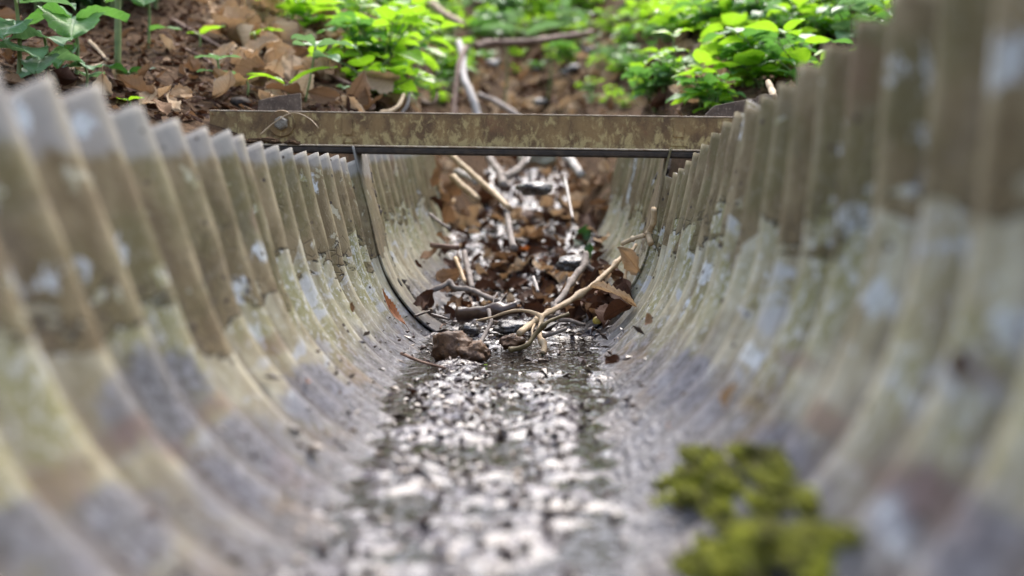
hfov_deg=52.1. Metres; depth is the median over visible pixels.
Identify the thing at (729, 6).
herb plant
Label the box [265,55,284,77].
dead leaf
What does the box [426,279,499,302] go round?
fallen branch
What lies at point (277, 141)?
soil crumb
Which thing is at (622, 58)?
herb plant
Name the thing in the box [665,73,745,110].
herb plant
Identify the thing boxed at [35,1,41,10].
herb plant
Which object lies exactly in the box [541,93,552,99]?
dead leaf
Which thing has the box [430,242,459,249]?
fallen twig
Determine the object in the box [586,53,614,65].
herb plant
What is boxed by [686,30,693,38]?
dead leaf
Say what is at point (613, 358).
dead leaf
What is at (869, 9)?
herb plant
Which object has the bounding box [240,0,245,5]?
dead leaf
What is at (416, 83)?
herb plant
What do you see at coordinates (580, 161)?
dead leaf
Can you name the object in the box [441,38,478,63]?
herb plant
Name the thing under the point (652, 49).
herb plant
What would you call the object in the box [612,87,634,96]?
herb plant
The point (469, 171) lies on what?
fallen twig
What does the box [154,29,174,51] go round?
dead leaf
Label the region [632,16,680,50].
herb plant
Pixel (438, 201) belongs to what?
dead leaf
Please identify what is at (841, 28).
herb plant
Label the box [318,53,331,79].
dead leaf
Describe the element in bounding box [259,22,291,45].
dead leaf
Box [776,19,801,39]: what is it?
herb plant
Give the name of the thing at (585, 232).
green leaf
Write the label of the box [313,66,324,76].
dead leaf
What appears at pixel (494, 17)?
herb plant
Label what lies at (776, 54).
herb plant
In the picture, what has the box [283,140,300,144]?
soil crumb
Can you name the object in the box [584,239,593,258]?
green leaf
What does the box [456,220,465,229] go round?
dead leaf
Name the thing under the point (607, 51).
herb plant
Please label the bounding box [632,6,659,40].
herb plant
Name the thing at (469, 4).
herb plant
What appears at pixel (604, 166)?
dead leaf
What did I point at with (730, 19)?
herb plant
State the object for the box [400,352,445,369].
fallen stalk
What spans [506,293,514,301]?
dead leaf
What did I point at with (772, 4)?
herb plant
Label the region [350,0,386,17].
herb plant
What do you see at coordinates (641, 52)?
herb plant
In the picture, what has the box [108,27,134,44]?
dead leaf
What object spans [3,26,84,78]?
seedling
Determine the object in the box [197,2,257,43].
dead leaf
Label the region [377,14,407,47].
herb plant
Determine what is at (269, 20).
dead leaf
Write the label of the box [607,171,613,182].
dead leaf
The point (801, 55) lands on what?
herb plant
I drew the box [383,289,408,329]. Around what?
dead leaf
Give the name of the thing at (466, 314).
rotten log
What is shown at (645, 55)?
herb plant
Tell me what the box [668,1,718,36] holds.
herb plant
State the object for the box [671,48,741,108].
herb plant
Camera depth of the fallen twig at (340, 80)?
2.15 m
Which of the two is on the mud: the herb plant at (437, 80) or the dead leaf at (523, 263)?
the dead leaf at (523, 263)
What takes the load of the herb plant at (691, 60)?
on the ground
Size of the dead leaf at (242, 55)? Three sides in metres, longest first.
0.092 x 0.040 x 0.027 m
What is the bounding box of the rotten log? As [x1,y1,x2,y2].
[455,301,518,322]
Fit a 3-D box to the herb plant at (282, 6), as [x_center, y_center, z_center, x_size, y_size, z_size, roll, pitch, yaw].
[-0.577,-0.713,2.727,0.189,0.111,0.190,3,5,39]
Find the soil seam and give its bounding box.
[371,166,670,325]
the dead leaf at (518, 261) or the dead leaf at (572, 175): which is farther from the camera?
the dead leaf at (572, 175)
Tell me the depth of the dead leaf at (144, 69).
1.81 m
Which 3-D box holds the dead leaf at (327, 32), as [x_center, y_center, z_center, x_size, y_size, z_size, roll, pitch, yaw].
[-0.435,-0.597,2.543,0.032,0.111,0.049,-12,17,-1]
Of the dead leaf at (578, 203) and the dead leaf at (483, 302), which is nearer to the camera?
the dead leaf at (483, 302)
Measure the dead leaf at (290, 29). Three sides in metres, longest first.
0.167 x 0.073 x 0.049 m
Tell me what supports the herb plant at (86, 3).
on the ground
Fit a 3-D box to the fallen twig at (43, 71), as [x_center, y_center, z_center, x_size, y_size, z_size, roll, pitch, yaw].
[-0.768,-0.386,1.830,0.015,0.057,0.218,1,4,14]
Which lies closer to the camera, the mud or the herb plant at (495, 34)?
the mud
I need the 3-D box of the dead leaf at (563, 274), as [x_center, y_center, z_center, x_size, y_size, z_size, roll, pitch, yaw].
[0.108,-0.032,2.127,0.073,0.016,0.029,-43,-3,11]
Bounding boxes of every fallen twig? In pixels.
[39,60,107,73]
[88,39,109,60]
[169,17,231,55]
[173,42,213,67]
[329,74,351,85]
[414,310,429,316]
[428,213,450,229]
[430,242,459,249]
[430,313,449,320]
[447,155,511,210]
[449,173,480,201]
[453,256,465,283]
[461,249,474,287]
[476,309,546,354]
[480,308,492,340]
[493,292,506,302]
[503,207,517,251]
[508,312,569,352]
[516,248,630,336]
[542,327,566,337]
[558,318,585,325]
[561,157,585,178]
[563,177,574,221]
[621,233,644,245]
[623,243,637,278]
[644,207,656,245]
[765,79,776,98]
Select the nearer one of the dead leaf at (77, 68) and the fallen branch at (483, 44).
the dead leaf at (77, 68)
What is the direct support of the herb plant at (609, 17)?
on the ground
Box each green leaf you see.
[573,224,590,245]
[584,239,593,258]
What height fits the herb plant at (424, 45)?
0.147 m
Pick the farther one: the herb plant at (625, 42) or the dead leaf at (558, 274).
the herb plant at (625, 42)
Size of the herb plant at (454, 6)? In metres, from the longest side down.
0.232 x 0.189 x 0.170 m
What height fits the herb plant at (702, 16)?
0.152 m
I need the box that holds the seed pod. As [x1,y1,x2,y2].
[592,317,600,323]
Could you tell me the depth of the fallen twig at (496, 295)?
1.64 m
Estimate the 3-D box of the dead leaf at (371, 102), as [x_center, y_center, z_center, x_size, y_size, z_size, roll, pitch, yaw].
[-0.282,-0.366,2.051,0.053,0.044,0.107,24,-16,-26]
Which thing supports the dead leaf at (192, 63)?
on the ground
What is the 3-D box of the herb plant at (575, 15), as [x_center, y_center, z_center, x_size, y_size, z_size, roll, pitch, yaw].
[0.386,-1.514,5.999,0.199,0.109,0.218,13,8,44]
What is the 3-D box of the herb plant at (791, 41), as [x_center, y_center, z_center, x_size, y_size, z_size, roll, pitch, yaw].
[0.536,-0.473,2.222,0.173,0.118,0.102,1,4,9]
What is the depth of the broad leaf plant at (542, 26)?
4.64 m
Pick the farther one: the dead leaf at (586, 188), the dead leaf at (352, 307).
the dead leaf at (586, 188)
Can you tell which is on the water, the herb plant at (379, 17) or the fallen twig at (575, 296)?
the fallen twig at (575, 296)
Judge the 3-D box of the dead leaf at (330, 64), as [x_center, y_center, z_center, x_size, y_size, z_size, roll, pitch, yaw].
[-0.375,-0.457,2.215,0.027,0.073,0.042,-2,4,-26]
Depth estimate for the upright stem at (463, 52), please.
3.40 m
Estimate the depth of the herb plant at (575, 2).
6.51 m
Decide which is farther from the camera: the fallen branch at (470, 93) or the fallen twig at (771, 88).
the fallen branch at (470, 93)
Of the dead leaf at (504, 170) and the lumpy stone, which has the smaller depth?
the lumpy stone
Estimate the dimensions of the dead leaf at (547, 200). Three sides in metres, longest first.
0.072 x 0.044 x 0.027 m
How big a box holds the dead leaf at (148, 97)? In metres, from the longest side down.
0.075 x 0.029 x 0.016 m
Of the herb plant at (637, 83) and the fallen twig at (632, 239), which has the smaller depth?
the fallen twig at (632, 239)
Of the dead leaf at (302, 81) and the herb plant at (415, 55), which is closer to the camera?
the dead leaf at (302, 81)
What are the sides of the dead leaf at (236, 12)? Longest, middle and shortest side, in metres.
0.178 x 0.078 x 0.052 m
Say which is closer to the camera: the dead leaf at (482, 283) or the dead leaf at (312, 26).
the dead leaf at (482, 283)
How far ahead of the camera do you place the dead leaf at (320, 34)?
2.51 m
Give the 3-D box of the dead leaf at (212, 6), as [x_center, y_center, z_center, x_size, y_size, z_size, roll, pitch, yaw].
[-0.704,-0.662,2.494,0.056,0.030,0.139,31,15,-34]
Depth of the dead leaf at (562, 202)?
3.09 m
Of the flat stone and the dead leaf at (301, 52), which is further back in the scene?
the dead leaf at (301, 52)
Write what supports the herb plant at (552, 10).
on the ground
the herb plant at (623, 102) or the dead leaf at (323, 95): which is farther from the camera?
the herb plant at (623, 102)
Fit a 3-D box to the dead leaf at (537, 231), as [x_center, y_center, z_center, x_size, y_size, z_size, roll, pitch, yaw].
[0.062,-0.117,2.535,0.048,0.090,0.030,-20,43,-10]
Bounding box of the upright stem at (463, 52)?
[451,45,467,112]
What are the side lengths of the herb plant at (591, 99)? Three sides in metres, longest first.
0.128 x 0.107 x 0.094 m
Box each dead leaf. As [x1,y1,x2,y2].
[0,7,21,20]
[0,48,12,61]
[2,73,28,85]
[14,44,36,55]
[44,56,73,89]
[45,66,78,85]
[64,44,80,69]
[79,38,85,51]
[92,66,112,94]
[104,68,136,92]
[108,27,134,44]
[110,68,137,79]
[115,74,166,102]
[137,61,152,77]
[138,82,157,104]
[151,95,171,119]
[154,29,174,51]
[157,85,171,96]
[164,91,180,111]
[169,83,194,98]
[179,63,191,77]
[180,55,200,71]
[187,12,254,34]
[197,0,216,3]
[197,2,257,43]
[201,0,237,23]
[207,0,219,15]
[210,3,253,15]
[212,41,236,67]
[212,70,235,97]
[213,67,257,85]
[214,5,261,34]
[228,13,261,53]
[230,47,260,64]
[231,56,271,86]
[235,0,260,16]
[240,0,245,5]
[240,50,251,59]
[244,34,279,51]
[247,0,269,21]
[251,66,283,86]
[255,6,279,17]
[256,79,304,101]
[257,21,286,61]
[258,90,278,99]
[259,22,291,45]
[260,0,286,17]
[264,48,274,65]
[264,77,283,95]
[265,16,305,32]
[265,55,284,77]
[268,14,305,47]
[281,38,295,54]
[281,50,301,79]
[287,10,305,47]
[292,46,310,58]
[292,70,313,97]
[293,56,319,78]
[294,11,310,19]
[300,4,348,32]
[302,29,344,46]
[303,29,316,41]
[306,10,325,30]
[307,86,348,104]
[309,35,324,46]
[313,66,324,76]
[315,11,341,34]
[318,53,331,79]
[321,20,336,35]
[325,57,345,78]
[325,62,340,77]
[326,33,344,49]
[328,58,339,81]
[335,95,364,111]
[346,70,370,106]
[350,302,354,311]
[357,70,401,93]
[363,88,382,110]
[375,101,384,109]
[376,96,401,110]
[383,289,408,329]
[387,93,403,108]
[405,388,417,392]
[406,91,416,104]
[426,196,443,214]
[430,165,441,187]
[431,268,459,282]
[434,156,457,169]
[440,192,455,208]
[440,256,456,269]
[441,201,455,223]
[442,177,464,195]
[445,286,452,293]
[455,212,488,228]
[455,297,470,306]
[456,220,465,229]
[460,209,469,220]
[468,228,481,234]
[470,203,479,220]
[474,277,499,289]
[475,263,503,277]
[476,56,484,63]
[476,189,493,202]
[480,300,490,305]
[482,247,494,258]
[487,259,507,270]
[489,212,504,219]
[493,166,508,179]
[493,251,516,260]
[496,280,513,289]
[498,264,516,278]
[502,211,514,225]
[503,225,535,237]
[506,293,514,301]
[512,207,519,218]
[513,61,520,70]
[514,257,522,270]
[517,70,527,82]
[517,208,528,222]
[519,227,551,236]
[520,245,529,250]
[520,257,529,267]
[521,204,536,222]
[526,226,543,240]
[526,255,534,263]
[528,71,540,77]
[528,234,551,239]
[531,284,543,305]
[532,260,553,269]
[539,195,553,206]
[540,208,564,215]
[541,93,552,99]
[541,167,550,174]
[542,208,552,222]
[546,271,566,282]
[556,159,564,170]
[558,96,572,109]
[558,196,565,206]
[559,271,568,278]
[561,211,578,221]
[564,207,581,212]
[564,272,582,292]
[566,191,584,205]
[567,169,583,180]
[568,186,578,193]
[572,193,588,208]
[574,178,583,190]
[574,233,590,242]
[577,159,584,164]
[577,204,597,234]
[580,99,586,109]
[581,179,592,196]
[584,268,597,287]
[585,198,605,204]
[588,176,603,186]
[590,281,636,306]
[593,231,609,244]
[593,244,603,251]
[594,172,602,184]
[594,304,608,329]
[598,158,609,172]
[598,270,611,281]
[600,205,609,213]
[605,354,619,364]
[607,95,613,109]
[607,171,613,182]
[617,247,640,275]
[643,313,652,327]
[655,33,675,50]
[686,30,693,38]
[719,383,736,410]
[948,349,967,384]
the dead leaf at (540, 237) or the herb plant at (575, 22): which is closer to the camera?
the dead leaf at (540, 237)
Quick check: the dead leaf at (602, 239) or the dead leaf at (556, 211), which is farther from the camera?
the dead leaf at (556, 211)
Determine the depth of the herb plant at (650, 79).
2.54 m
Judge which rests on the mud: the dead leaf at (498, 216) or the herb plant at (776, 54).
the dead leaf at (498, 216)
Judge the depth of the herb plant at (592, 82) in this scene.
4.38 m
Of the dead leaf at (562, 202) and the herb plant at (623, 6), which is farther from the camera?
the herb plant at (623, 6)
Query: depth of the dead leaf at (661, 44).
2.89 m
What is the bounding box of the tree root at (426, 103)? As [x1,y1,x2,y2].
[420,92,438,105]
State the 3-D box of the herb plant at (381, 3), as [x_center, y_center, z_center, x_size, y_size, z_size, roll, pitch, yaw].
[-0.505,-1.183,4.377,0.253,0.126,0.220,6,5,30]
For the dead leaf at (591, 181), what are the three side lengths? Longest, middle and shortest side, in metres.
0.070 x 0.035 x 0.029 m
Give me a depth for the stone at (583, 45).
5.34 m
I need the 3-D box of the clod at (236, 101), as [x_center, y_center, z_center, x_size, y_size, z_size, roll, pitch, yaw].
[-0.482,-0.326,1.855,0.041,0.024,0.040,-2,4,-23]
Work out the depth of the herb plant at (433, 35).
4.69 m
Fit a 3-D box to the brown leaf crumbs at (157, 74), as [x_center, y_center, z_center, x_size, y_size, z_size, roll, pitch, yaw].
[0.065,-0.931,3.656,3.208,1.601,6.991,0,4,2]
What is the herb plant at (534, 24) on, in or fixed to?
on the ground
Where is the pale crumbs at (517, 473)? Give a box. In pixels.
[195,227,714,574]
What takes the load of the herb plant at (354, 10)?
on the ground
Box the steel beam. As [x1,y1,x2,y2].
[209,110,733,158]
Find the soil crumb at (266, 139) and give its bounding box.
[255,137,276,141]
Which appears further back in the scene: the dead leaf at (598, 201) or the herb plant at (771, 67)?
the dead leaf at (598, 201)
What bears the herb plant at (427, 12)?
on the ground
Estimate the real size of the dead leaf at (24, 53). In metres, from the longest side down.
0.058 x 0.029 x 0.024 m
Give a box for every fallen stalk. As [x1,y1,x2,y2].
[378,93,404,113]
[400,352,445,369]
[401,92,410,111]
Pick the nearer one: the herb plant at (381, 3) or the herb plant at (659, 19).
the herb plant at (659, 19)
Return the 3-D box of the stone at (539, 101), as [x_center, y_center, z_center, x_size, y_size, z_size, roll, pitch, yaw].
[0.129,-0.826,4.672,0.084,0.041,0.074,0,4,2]
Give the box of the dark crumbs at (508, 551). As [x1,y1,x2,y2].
[0,0,873,575]
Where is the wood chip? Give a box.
[453,168,478,184]
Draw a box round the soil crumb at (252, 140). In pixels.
[245,138,265,143]
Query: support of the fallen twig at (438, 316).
on the mud
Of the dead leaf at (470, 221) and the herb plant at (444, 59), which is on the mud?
the dead leaf at (470, 221)
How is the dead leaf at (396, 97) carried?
on the ground
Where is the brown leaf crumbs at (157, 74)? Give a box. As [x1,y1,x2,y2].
[1,0,845,121]
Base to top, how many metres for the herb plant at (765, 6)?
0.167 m
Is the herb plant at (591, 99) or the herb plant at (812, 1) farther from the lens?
the herb plant at (591, 99)
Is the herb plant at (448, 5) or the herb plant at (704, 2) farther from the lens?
the herb plant at (448, 5)
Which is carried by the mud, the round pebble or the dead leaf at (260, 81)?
the round pebble
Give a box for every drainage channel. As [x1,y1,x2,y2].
[0,0,1023,575]
[233,100,758,407]
[367,154,671,323]
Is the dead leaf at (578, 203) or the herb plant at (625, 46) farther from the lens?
the herb plant at (625, 46)
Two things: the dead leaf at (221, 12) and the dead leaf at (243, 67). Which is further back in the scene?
the dead leaf at (221, 12)
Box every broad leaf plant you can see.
[466,22,525,102]
[525,21,581,106]
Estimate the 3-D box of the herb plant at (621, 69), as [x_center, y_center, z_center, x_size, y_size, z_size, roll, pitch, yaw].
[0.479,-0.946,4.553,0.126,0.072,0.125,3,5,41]
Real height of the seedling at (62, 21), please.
0.142 m
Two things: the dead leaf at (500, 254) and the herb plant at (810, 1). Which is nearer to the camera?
the dead leaf at (500, 254)
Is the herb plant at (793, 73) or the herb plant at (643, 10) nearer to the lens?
the herb plant at (793, 73)
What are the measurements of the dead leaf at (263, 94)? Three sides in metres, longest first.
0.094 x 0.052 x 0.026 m
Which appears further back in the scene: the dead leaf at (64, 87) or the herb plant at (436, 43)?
the herb plant at (436, 43)
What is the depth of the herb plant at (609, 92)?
3.97 m
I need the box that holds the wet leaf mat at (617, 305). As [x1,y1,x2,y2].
[413,156,633,328]
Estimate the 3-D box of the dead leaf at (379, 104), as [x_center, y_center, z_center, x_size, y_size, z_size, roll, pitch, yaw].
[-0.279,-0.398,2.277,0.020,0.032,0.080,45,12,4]
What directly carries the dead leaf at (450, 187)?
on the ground
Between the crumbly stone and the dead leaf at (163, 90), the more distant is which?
the dead leaf at (163, 90)
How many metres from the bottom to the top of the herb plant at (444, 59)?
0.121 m
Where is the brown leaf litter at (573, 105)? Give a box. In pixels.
[347,1,890,114]
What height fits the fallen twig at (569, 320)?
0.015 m
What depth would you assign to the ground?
2.67 m
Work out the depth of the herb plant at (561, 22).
6.30 m
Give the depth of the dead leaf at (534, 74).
5.27 m
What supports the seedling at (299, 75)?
on the ground
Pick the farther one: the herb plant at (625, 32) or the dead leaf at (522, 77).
the dead leaf at (522, 77)
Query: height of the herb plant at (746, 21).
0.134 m
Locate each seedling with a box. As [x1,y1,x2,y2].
[0,0,75,73]
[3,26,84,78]
[26,2,129,74]
[62,60,104,86]
[102,63,155,74]
[105,0,181,47]
[114,0,121,63]
[116,96,143,105]
[187,26,224,46]
[194,53,240,73]
[243,75,267,95]
[246,66,337,94]
[250,28,283,39]
[291,34,357,101]
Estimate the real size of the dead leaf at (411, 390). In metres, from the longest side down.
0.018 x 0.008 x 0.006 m
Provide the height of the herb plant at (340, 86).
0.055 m
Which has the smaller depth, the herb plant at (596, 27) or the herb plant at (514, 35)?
the herb plant at (596, 27)
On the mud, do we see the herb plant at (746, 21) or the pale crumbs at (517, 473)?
the pale crumbs at (517, 473)
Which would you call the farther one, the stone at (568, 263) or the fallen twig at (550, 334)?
the stone at (568, 263)
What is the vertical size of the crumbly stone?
0.024 m
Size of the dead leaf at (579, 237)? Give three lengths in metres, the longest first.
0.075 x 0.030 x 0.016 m
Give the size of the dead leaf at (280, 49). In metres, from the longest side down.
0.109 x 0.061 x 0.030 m
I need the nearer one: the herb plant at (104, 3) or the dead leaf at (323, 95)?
the dead leaf at (323, 95)
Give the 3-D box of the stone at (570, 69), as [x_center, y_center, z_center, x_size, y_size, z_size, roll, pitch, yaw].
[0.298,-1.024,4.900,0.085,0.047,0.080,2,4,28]
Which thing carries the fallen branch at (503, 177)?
on the mud
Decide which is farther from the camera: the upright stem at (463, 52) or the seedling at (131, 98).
the upright stem at (463, 52)
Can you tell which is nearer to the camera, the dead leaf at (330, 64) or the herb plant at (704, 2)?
the dead leaf at (330, 64)
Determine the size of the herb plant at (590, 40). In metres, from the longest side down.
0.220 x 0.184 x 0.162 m
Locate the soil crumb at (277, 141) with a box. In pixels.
[267,139,281,143]
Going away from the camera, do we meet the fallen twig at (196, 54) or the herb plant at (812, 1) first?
the fallen twig at (196, 54)
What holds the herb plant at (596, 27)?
on the ground
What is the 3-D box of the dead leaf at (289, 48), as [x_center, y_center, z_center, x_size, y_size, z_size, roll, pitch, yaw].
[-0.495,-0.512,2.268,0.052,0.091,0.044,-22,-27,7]
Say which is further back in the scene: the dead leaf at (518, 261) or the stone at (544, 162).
the stone at (544, 162)
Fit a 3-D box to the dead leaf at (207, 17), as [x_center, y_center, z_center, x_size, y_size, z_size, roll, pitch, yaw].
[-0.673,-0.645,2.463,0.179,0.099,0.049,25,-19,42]
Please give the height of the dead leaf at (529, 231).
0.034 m
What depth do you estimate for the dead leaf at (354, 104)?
1.95 m
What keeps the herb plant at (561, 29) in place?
on the ground
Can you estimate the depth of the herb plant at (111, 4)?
2.36 m
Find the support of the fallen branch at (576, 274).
on the mud
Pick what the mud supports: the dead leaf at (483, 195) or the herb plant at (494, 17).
the dead leaf at (483, 195)
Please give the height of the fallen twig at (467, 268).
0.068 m
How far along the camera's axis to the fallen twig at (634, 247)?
1.69 m
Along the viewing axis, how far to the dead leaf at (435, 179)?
2.52 m
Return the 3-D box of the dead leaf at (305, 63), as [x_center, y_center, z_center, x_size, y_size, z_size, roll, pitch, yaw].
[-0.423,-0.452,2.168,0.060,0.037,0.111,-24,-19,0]
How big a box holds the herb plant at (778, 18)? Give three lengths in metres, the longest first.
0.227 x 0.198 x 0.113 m
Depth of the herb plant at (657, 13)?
4.52 m
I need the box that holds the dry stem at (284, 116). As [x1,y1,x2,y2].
[260,112,318,134]
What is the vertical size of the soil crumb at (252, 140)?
0.010 m
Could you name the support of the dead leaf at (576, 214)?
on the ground
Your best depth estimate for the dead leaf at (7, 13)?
2.03 m
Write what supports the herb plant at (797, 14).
on the ground
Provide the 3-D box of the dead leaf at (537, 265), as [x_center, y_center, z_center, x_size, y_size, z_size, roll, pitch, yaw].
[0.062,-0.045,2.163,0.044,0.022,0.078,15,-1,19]
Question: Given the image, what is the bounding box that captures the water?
[291,319,654,575]
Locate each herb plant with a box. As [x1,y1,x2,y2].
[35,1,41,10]
[67,0,92,6]
[74,0,100,9]
[101,0,107,6]
[109,0,146,7]
[153,0,157,8]
[259,0,334,17]
[277,0,362,35]
[285,4,349,28]
[306,40,400,92]
[311,0,349,10]
[316,11,392,59]
[324,10,377,48]
[329,6,432,108]
[336,84,349,89]
[337,0,445,65]
[342,0,376,15]
[348,39,396,61]
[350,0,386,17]
[351,64,435,110]
[362,4,463,70]
[369,0,430,29]
[376,0,414,7]
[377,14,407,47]
[377,35,428,76]
[396,11,453,70]
[404,21,434,49]
[404,76,429,100]
[407,11,430,30]
[417,59,451,86]
[418,29,440,46]
[419,82,451,104]
[424,0,462,26]
[425,28,446,45]
[426,3,460,21]
[426,14,440,36]
[427,51,456,73]
[433,50,482,72]
[433,64,454,87]
[435,0,458,6]
[435,48,454,64]
[436,36,485,71]
[437,25,458,42]
[438,2,465,28]
[438,57,457,81]
[439,10,457,35]
[439,50,458,78]
[439,60,456,81]
[440,78,460,91]
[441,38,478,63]
[456,4,496,27]
[460,0,504,12]
[461,0,525,11]
[465,20,490,39]
[469,49,495,59]
[470,18,504,35]
[473,11,516,23]
[474,8,522,22]
[475,12,519,36]
[479,11,524,39]
[483,0,521,15]
[491,0,524,16]
[508,48,528,55]
[510,18,534,37]
[510,64,520,73]
[513,0,545,17]
[514,25,533,38]
[518,17,544,37]
[520,0,544,15]
[520,0,559,18]
[521,12,564,31]
[524,60,548,68]
[541,2,572,21]
[543,40,579,65]
[544,45,566,62]
[545,0,583,22]
[549,13,571,27]
[551,0,603,8]
[554,45,576,64]
[558,8,600,26]
[559,28,572,33]
[561,11,589,29]
[563,17,589,30]
[566,22,591,38]
[569,16,591,31]
[571,0,597,10]
[575,12,609,28]
[575,76,604,88]
[581,83,604,104]
[582,33,625,60]
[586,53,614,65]
[592,8,626,26]
[594,18,620,32]
[596,46,627,58]
[599,85,624,102]
[606,62,627,71]
[608,53,643,70]
[610,0,651,37]
[610,26,635,53]
[612,12,640,36]
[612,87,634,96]
[613,26,636,43]
[614,43,642,57]
[616,22,641,43]
[616,93,632,107]
[618,0,641,15]
[619,0,640,12]
[620,53,647,66]
[621,65,658,113]
[625,47,678,79]
[627,72,648,100]
[628,50,648,66]
[631,2,645,20]
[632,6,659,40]
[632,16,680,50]
[634,51,652,57]
[639,0,662,19]
[640,67,679,94]
[642,0,692,16]
[644,12,677,42]
[645,53,697,74]
[646,0,705,37]
[647,28,724,84]
[648,64,674,92]
[652,71,681,89]
[654,4,705,39]
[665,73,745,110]
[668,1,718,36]
[671,0,773,39]
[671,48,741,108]
[684,81,737,112]
[689,0,786,20]
[690,17,733,43]
[696,0,765,40]
[699,3,761,37]
[700,0,834,45]
[700,35,811,87]
[702,27,842,80]
[715,13,838,43]
[717,36,783,86]
[719,0,751,37]
[721,0,798,46]
[724,39,794,80]
[727,0,767,26]
[735,0,803,25]
[737,55,774,87]
[743,19,829,83]
[747,11,801,29]
[755,35,852,82]
[773,16,831,44]
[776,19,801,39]
[777,3,834,48]
[780,0,839,15]
[780,20,832,43]
[783,5,855,45]
[787,0,828,5]
[796,0,882,38]
[816,0,889,46]
[818,1,889,38]
[829,8,875,30]
[834,11,889,38]
[854,4,888,17]
[867,0,890,12]
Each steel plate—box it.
[258,93,301,110]
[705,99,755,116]
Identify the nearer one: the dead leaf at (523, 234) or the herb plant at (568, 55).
the dead leaf at (523, 234)
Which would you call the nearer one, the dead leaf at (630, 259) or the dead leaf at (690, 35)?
the dead leaf at (630, 259)
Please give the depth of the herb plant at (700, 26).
2.75 m
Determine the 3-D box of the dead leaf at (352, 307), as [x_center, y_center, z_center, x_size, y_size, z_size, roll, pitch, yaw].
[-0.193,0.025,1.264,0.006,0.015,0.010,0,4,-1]
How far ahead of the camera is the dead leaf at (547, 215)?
2.99 m
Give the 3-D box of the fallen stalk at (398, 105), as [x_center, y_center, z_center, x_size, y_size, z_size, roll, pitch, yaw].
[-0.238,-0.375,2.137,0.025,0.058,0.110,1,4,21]
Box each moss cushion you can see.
[647,440,821,520]
[668,512,864,575]
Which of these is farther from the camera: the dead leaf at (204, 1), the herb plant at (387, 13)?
the dead leaf at (204, 1)
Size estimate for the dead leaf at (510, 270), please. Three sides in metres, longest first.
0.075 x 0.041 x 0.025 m
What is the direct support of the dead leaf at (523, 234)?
on the mud
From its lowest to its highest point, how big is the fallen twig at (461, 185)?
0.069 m
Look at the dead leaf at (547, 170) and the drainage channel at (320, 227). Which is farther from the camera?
the dead leaf at (547, 170)
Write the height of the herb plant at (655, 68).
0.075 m
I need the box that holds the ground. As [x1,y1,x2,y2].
[0,0,882,320]
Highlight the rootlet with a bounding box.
[532,276,539,292]
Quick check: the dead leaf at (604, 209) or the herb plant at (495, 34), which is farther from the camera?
the herb plant at (495, 34)
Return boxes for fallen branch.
[423,0,465,27]
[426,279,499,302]
[456,39,480,112]
[473,29,593,50]
[484,156,526,188]
[551,251,594,315]
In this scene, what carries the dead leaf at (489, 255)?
on the mud
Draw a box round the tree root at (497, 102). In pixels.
[476,92,518,113]
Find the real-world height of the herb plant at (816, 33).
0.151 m
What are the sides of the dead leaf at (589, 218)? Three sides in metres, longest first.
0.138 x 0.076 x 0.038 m
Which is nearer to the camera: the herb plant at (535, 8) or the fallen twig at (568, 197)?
the fallen twig at (568, 197)
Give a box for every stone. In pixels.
[431,330,490,361]
[485,59,498,67]
[492,319,530,333]
[499,333,525,350]
[515,181,552,195]
[517,156,557,168]
[531,67,540,70]
[532,98,549,105]
[555,255,590,271]
[558,69,567,74]
[566,64,581,73]
[580,43,590,48]
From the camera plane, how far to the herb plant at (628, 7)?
5.59 m
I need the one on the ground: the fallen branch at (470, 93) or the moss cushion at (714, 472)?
the fallen branch at (470, 93)
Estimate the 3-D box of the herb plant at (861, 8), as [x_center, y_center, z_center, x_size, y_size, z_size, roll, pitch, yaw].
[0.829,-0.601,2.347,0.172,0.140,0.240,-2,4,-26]
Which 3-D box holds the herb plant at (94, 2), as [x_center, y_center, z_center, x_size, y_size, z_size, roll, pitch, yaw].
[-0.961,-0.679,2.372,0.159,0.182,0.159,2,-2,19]
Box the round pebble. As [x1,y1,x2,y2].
[461,322,477,334]
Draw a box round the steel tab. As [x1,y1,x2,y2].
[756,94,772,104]
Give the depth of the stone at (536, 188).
2.26 m
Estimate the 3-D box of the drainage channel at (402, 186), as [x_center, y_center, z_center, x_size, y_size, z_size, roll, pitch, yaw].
[0.021,-0.156,2.308,0.542,0.427,1.098,0,4,2]
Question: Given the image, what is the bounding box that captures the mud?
[265,162,639,575]
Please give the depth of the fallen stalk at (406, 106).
2.21 m
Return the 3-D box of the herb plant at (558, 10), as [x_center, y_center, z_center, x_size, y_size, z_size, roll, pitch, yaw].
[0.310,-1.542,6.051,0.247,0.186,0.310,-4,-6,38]
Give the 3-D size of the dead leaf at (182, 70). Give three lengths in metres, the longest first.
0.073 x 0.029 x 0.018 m
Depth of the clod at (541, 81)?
4.96 m
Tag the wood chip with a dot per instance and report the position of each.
(461, 174)
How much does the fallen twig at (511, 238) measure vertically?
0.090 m
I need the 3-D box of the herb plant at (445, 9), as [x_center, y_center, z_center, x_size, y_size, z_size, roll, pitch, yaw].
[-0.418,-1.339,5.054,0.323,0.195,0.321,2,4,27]

